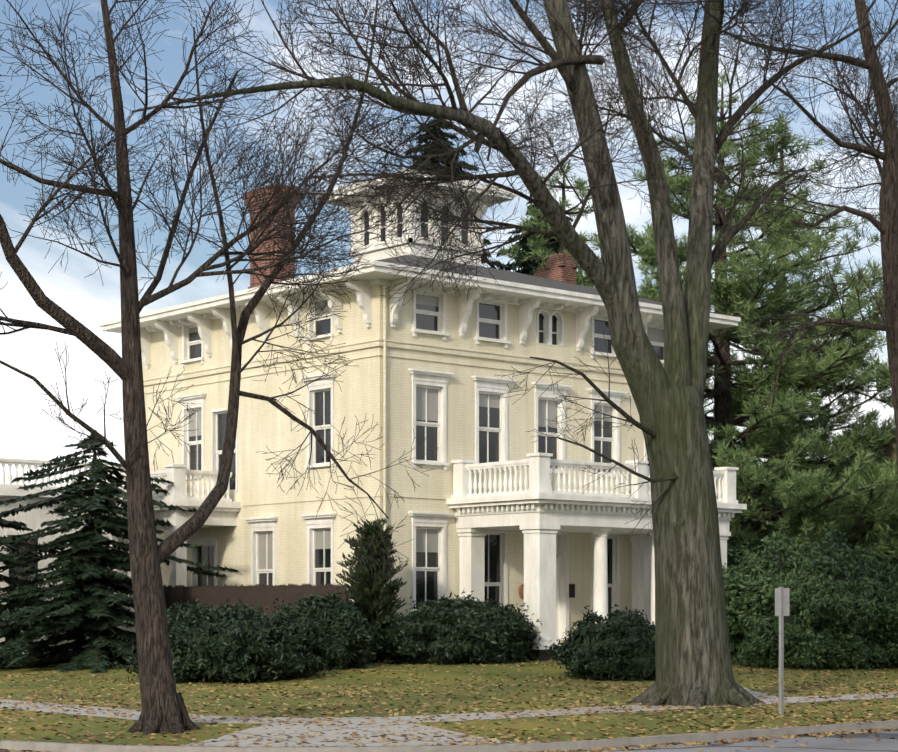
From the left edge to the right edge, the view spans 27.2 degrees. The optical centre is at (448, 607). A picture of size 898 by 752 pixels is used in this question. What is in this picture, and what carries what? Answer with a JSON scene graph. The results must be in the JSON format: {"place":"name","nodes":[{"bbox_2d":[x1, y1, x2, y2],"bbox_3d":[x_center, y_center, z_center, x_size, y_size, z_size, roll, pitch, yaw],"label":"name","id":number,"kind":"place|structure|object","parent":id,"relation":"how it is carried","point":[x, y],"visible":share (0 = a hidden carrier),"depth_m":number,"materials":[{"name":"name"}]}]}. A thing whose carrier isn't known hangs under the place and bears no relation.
{"place":"outdoors","nodes":[
{"label":"outdoors","id":0,"kind":"place"},
{"bbox_2d":[0,653,897,751],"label":"lawn","id":1,"kind":"structure","parent":0,"point":[56,743],"depth_m":30.30,"materials":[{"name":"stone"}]},
{"bbox_2d":[0,500,90,665],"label":"spruce tree","id":2,"kind":"object","parent":1,"relation":"on","point":[11,560],"visible":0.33,"depth_m":53.11,"materials":[{"name":"green plant"}]},
{"bbox_2d":[0,481,183,672],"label":"spruce tree","id":3,"kind":"object","parent":1,"relation":"on","point":[91,600],"visible":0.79,"depth_m":49.69,"materials":[{"name":"green plant"}]},
{"bbox_2d":[0,428,239,667],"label":"spruce tree","id":4,"kind":"object","parent":1,"relation":"on","point":[99,471],"visible":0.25,"depth_m":52.77,"materials":[{"name":"green plant"}]},
{"bbox_2d":[167,598,268,620],"bbox_3d":[-6.001,0.696,48.679,3.516,1.866,4.873,0,0,-41],"label":"shrub","id":5,"kind":"object","parent":1,"relation":"on","point":[221,608],"depth_m":48.35,"materials":[{"name":"green plant"}]},
{"bbox_2d":[0,0,437,734],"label":"street tree","id":6,"kind":"object","parent":1,"relation":"on","point":[164,706],"visible":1,"depth_m":26.44,"materials":[{"name":"brown plant"}]},
{"bbox_2d":[113,599,340,683],"bbox_3d":[-5.120,0.817,43.364,4.811,1.973,4.604,0,0,-41],"label":"wide shrub","id":7,"kind":"object","parent":1,"relation":"on","point":[234,645],"visible":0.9,"depth_m":42.15,"materials":[{"name":"green plant"}]},
{"bbox_2d":[163,583,348,617],"bbox_3d":[-5.262,0.559,50.769,0.807,2.417,8.995,0,0,-41],"label":"stockade fence","id":8,"kind":"object","parent":1,"relation":"on","point":[262,594],"visible":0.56,"depth_m":50.29,"materials":[{"name":"brown wood"}]},
{"bbox_2d":[272,586,383,669],"bbox_3d":[-3.213,0.556,46.290,3.233,2.197,3.048,0,0,10],"label":"shrub","id":9,"kind":"object","parent":1,"relation":"on","point":[338,635],"visible":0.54,"depth_m":45.42,"materials":[{"name":"green plant"}]},
{"bbox_2d":[334,517,407,662],"bbox_3d":[-1.915,-0.384,48.700,2.797,4.046,2.578,0,0,-20],"label":"evergreen shrub","id":10,"kind":"object","parent":1,"relation":"on","point":[375,605],"visible":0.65,"depth_m":48.33,"materials":[{"name":"green plant"}]},
{"bbox_2d":[0,169,746,660],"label":"house","id":11,"kind":"structure","parent":1,"relation":"on","point":[496,505],"depth_m":53.42,"materials":[{"name":"beige paint"}]},
{"bbox_2d":[0,660,897,751],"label":"fallen leaves","id":12,"kind":"object","parent":1,"relation":"on","point":[598,749],"visible":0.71,"depth_m":31.21,"materials":[{"name":"yellow plant"}]},
{"bbox_2d":[378,590,541,664],"bbox_3d":[0.203,0.567,48.580,5.419,1.963,3.515,0,0,-41],"label":"shrub","id":13,"kind":"object","parent":1,"relation":"on","point":[447,630],"visible":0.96,"depth_m":47.58,"materials":[{"name":"green plant"}]},
{"bbox_2d":[403,118,516,271],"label":"spruce","id":14,"kind":"object","parent":1,"relation":"on","point":[486,241],"visible":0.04,"depth_m":71.98,"materials":[{"name":"green plant"}]},
{"bbox_2d":[131,0,879,707],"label":"bare tree","id":15,"kind":"object","parent":1,"relation":"on","point":[693,664],"visible":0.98,"depth_m":32.29,"materials":[{"name":"brown plant"}]},
{"bbox_2d":[491,603,541,660],"bbox_3d":[1.161,0.716,50.194,2.971,1.640,2.728,0,0,-9],"label":"shrub","id":16,"kind":"object","parent":1,"relation":"on","point":[531,658],"visible":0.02,"depth_m":49.67,"materials":[{"name":"green plant"}]},
{"bbox_2d":[496,198,594,286],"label":"conifer tree","id":17,"kind":"object","parent":1,"relation":"on","point":[528,266],"depth_m":73.67,"materials":[{"name":"green plant"}]},
{"bbox_2d":[541,604,655,680],"bbox_3d":[3.908,0.862,44.061,3.251,1.890,3.389,0,0,-41],"label":"bush","id":18,"kind":"object","parent":1,"relation":"on","point":[618,647],"visible":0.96,"depth_m":43.31,"materials":[{"name":"green plant"}]},
{"bbox_2d":[494,161,704,408],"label":"pine","id":19,"kind":"object","parent":1,"relation":"on","point":[544,254],"visible":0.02,"depth_m":67.17,"materials":[{"name":"green plant"}]},
{"bbox_2d":[564,69,897,564],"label":"pine","id":20,"kind":"object","parent":1,"relation":"on","point":[806,501],"visible":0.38,"depth_m":60.86,"materials":[{"name":"green plant"}]},
{"bbox_2d":[775,587,788,714],"bbox_3d":[5.499,0.876,30.731,0.075,2.420,0.300,0,0,-41],"label":"parking sign post","id":21,"kind":"object","parent":1,"relation":"on","point":[781,602],"visible":0.83,"depth_m":30.71,"materials":[{"name":"white metal"}]},
{"bbox_2d":[722,522,845,574],"bbox_3d":[9.785,-0.471,55.908,6.063,4.201,5.846,0,0,-41],"label":"shrub","id":22,"kind":"object","parent":1,"relation":"on","point":[742,552],"visible":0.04,"depth_m":55.80,"materials":[{"name":"green plant"}]},
{"bbox_2d":[680,109,897,564],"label":"pine","id":23,"kind":"object","parent":1,"relation":"on","point":[865,377],"visible":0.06,"depth_m":73.01,"materials":[{"name":"green plant"}]},
{"bbox_2d":[702,0,897,469],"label":"street tree","id":24,"kind":"object","parent":1,"relation":"on","point":[886,226],"visible":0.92,"depth_m":36.42,"materials":[{"name":"brown plant"}]},
{"bbox_2d":[722,518,897,670],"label":"bush","id":25,"kind":"object","parent":1,"relation":"on","point":[832,619],"visible":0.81,"depth_m":50.36,"materials":[{"name":"green plant"}]},
{"bbox_2d":[838,350,897,567],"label":"pine","id":26,"kind":"object","parent":1,"relation":"on","point":[887,548],"visible":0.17,"depth_m":59.91,"materials":[{"name":"green plant"}]},
{"bbox_2d":[853,549,897,668],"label":"bush","id":27,"kind":"object","parent":1,"relation":"on","point":[892,637],"visible":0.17,"depth_m":51.68,"materials":[{"name":"green plant"}]},
{"bbox_2d":[0,728,897,751],"bbox_3d":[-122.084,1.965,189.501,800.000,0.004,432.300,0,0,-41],"label":"road asphalt","id":28,"kind":"structure","parent":0,"point":[864,742],"depth_m":26.36,"materials":[{"name":"grey asphalt"}]},
{"bbox_2d":[0,0,897,532],"label":"sky","id":29,"kind":"structure","parent":0,"point":[27,432],"materials":[{"name":"blue"}]},
{"bbox_2d":[818,431,897,505],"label":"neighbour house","id":30,"kind":"structure","parent":0,"point":[890,451],"depth_m":73.84,"materials":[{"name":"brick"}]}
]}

